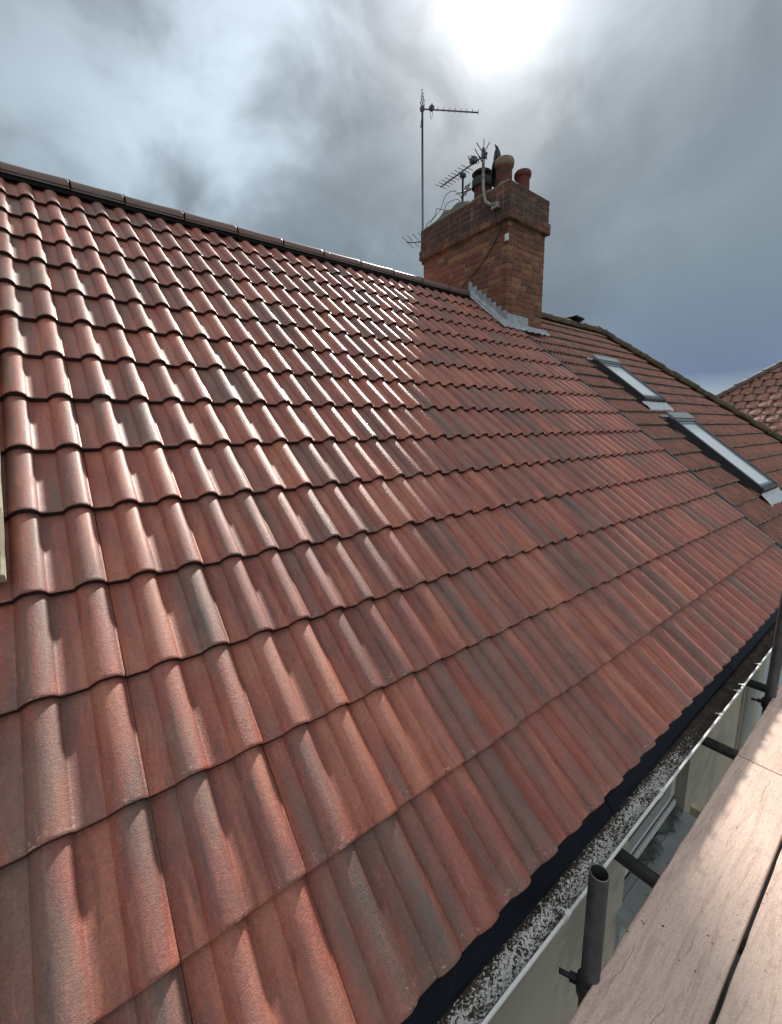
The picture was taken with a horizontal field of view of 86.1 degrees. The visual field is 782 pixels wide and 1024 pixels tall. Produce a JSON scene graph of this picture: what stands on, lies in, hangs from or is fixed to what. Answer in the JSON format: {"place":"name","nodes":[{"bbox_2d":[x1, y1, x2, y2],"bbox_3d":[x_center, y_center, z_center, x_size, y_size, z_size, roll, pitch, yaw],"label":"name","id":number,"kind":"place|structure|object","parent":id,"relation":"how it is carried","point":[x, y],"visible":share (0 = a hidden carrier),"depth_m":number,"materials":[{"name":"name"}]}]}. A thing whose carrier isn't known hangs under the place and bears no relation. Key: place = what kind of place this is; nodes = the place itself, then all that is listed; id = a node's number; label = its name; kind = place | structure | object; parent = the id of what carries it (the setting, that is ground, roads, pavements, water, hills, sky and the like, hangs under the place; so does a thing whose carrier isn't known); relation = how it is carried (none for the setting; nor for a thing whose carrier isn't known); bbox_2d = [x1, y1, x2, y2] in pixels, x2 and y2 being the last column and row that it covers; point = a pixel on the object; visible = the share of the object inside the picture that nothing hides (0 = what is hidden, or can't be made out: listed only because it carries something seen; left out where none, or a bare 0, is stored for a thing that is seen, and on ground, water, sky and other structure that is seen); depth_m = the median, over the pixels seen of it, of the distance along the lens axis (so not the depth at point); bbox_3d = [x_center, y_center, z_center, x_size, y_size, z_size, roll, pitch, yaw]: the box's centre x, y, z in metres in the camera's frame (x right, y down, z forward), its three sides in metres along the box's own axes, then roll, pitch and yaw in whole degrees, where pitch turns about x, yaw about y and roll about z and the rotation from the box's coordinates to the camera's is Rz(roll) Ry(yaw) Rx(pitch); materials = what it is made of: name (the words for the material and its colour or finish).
{"place":"outdoors","nodes":[
{"label":"outdoors","id":0,"kind":"place"},
{"bbox_2d":[0,0,781,394],"label":"sky","id":1,"kind":"structure","parent":0,"point":[650,131],"materials":[{"name":"grey"}]},
{"bbox_2d":[710,841,781,1023],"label":"path","id":2,"kind":"structure","parent":0,"point":[746,936],"depth_m":5.76,"materials":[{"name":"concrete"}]},
{"bbox_2d":[711,590,781,1023],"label":"scaffold pole","id":3,"kind":"object","parent":2,"relation":"on","point":[773,676],"visible":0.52,"depth_m":2.47,"materials":[{"name":"metal"}]},
{"bbox_3d":[1.718,1.325,2.038,7.700,0.048,0.048,-9,13,-37],"label":"scaffold ledger","id":4,"kind":"object","parent":3,"relation":"attached to","visible":0},
{"bbox_2d":[613,848,746,955],"bbox_3d":[1.203,1.421,1.270,0.052,0.052,1.280,-9,13,-37],"label":"scaffold crossbar","id":5,"kind":"object","parent":4,"relation":"on","point":[647,875],"visible":0.09,"depth_m":1.58,"materials":[{"name":"metal"}]},
{"bbox_2d":[568,755,781,1023],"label":"scaffold board","id":6,"kind":"object","parent":5,"relation":"on","point":[671,960],"visible":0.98,"depth_m":1.38,"materials":[{"name":"beige wood"}]},
{"bbox_2d":[689,802,702,817],"bbox_3d":[1.338,1.305,1.817,0.035,0.045,0.060,-9,13,-37],"label":"timber offcut","id":7,"kind":"object","parent":6,"relation":"attached to","point":[695,810],"visible":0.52,"depth_m":1.82,"materials":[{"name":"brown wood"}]},
{"bbox_2d":[701,736,738,759],"bbox_3d":[1.986,1.295,1.860,0.052,0.052,1.280,-9,13,-37],"label":"scaffold crossbar","id":8,"kind":"object","parent":4,"relation":"on","point":[721,748],"visible":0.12,"depth_m":2.18,"materials":[{"name":"metal"}]},
{"bbox_2d":[715,850,781,1023],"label":"scaffold board","id":9,"kind":"object","parent":8,"relation":"on","point":[754,994],"visible":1,"depth_m":1.24,"materials":[{"name":"beige wood"}]},
{"bbox_2d":[745,679,777,692],"bbox_3d":[2.651,1.188,2.362,0.052,0.052,1.280,-9,13,-37],"label":"scaffold crossbar","id":10,"kind":"object","parent":4,"relation":"on","point":[756,685],"visible":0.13,"depth_m":2.70,"materials":[{"name":"metal"}]},
{"bbox_2d":[737,684,781,775],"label":"scaffold board","id":11,"kind":"object","parent":10,"relation":"on","point":[762,746],"visible":0.94,"depth_m":2.15,"materials":[{"name":"beige wood"}]},
{"bbox_2d":[715,360,781,434],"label":"hipped house","id":12,"kind":"structure","parent":0,"point":[757,396],"depth_m":12.53,"materials":[{"name":"tile"}]},
{"label":"ground","id":13,"kind":"structure","parent":0,"visible":0},
{"bbox_2d":[0,145,781,1023],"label":"semi detached house","id":14,"kind":"structure","parent":13,"relation":"on","point":[380,645],"depth_m":1.72,"materials":[{"name":"red tile"}]},
{"bbox_2d":[0,461,6,581],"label":"timber plank","id":15,"kind":"object","parent":14,"relation":"on","point":[3,578],"visible":1,"depth_m":1.29,"materials":[{"name":"beige wood"}]},
{"bbox_2d":[406,233,420,246],"bbox_3d":[0.729,-4.923,7.791,0.266,0.776,1.350,-9,13,-37],"label":"television aerial","id":16,"kind":"object","parent":14,"relation":"attached to","point":[418,241],"visible":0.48,"depth_m":8.07,"materials":[{"name":"metal"}]},
{"bbox_2d":[426,199,460,226],"bbox_3d":[0.842,-4.699,6.593,0.633,0.319,0.148,1,11,13],"label":"loose wire","id":17,"kind":"object","parent":14,"relation":"on","point":[441,209],"visible":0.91,"depth_m":6.53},
{"bbox_2d":[430,191,462,224],"bbox_3d":[0.871,-4.785,6.591,0.532,0.466,0.100,0,11,6],"label":"loose wire","id":18,"kind":"object","parent":14,"relation":"on","point":[443,201],"visible":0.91,"depth_m":6.55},
{"bbox_2d":[420,89,478,264],"bbox_3d":[0.932,-5.305,6.707,0.925,2.420,0.302,0,11,5],"label":"television aerial","id":19,"kind":"object","parent":14,"relation":"attached to","point":[423,108],"visible":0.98,"depth_m":6.60,"materials":[{"name":"metal"}]},
{"bbox_2d":[457,172,471,200],"bbox_3d":[1.196,-4.975,6.735,0.224,0.751,0.479,4,12,24],"label":"television aerial","id":20,"kind":"object","parent":14,"relation":"attached to","point":[463,191],"visible":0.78,"depth_m":6.58,"materials":[{"name":"metal"}]},
{"bbox_2d":[435,142,499,210],"bbox_3d":[1.089,-4.566,5.968,0.294,0.845,1.166,-7,12,-29],"label":"television aerial","id":21,"kind":"object","parent":14,"relation":"attached to","point":[474,159],"visible":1,"depth_m":5.70,"materials":[{"name":"metal"}]},
{"bbox_2d":[461,209,500,287],"bbox_3d":[1.251,-3.736,5.945,0.070,0.836,0.708,-9,13,-37],"label":"aerial cable","id":22,"kind":"object","parent":14,"relation":"attached to","point":[488,252],"visible":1,"depth_m":5.86,"materials":[{"name":"black plastic"}]},
{"bbox_2d":[496,208,506,229],"bbox_3d":[1.474,-3.946,5.585,0.077,0.337,0.170,-9,13,-37],"label":"loop cable","id":23,"kind":"object","parent":14,"relation":"attached to","point":[504,217],"visible":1,"depth_m":5.60,"materials":[{"name":"black plastic"}]},
{"bbox_2d":[505,233,508,241],"bbox_3d":[1.549,-3.679,5.603,0.030,0.085,0.050,-9,13,-37],"label":"junction box","id":24,"kind":"object","parent":14,"relation":"attached to","point":[507,237],"visible":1,"depth_m":5.59,"materials":[{"name":"white plastic"}]},
{"bbox_2d":[614,776,696,950],"bbox_3d":[1.714,2.026,2.678,1.060,1.580,0.280,-9,13,-37],"label":"window","id":25,"kind":"structure","parent":14,"relation":"in","point":[664,818],"depth_m":2.74,"materials":[{"name":"clear glass"}]},
{"bbox_2d":[559,863,609,1008],"bbox_3d":[0.617,3.655,1.690,0.119,5.385,0.071,8,14,40],"label":"scaffold pole","id":26,"kind":"object","parent":13,"relation":"on","point":[585,978],"visible":0.86,"depth_m":1.20,"materials":[{"name":"metal"}]},
{"bbox_2d":[521,311,781,723],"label":"attached neighbour house","id":27,"kind":"structure","parent":13,"relation":"on","point":[730,454],"depth_m":6.02,"materials":[{"name":"tile"}]},
{"bbox_2d":[586,354,673,411],"bbox_3d":[3.572,-1.930,6.277,0.853,0.882,1.001,-9,13,-37],"label":"roof window","id":28,"kind":"structure","parent":27,"relation":"in","point":[613,368],"depth_m":6.17,"materials":[{"name":"glass"}]},
{"bbox_2d":[659,412,781,506],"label":"roof window","id":29,"kind":"structure","parent":27,"relation":"in","point":[751,477],"depth_m":5.40,"materials":[{"name":"glass"}]}
]}

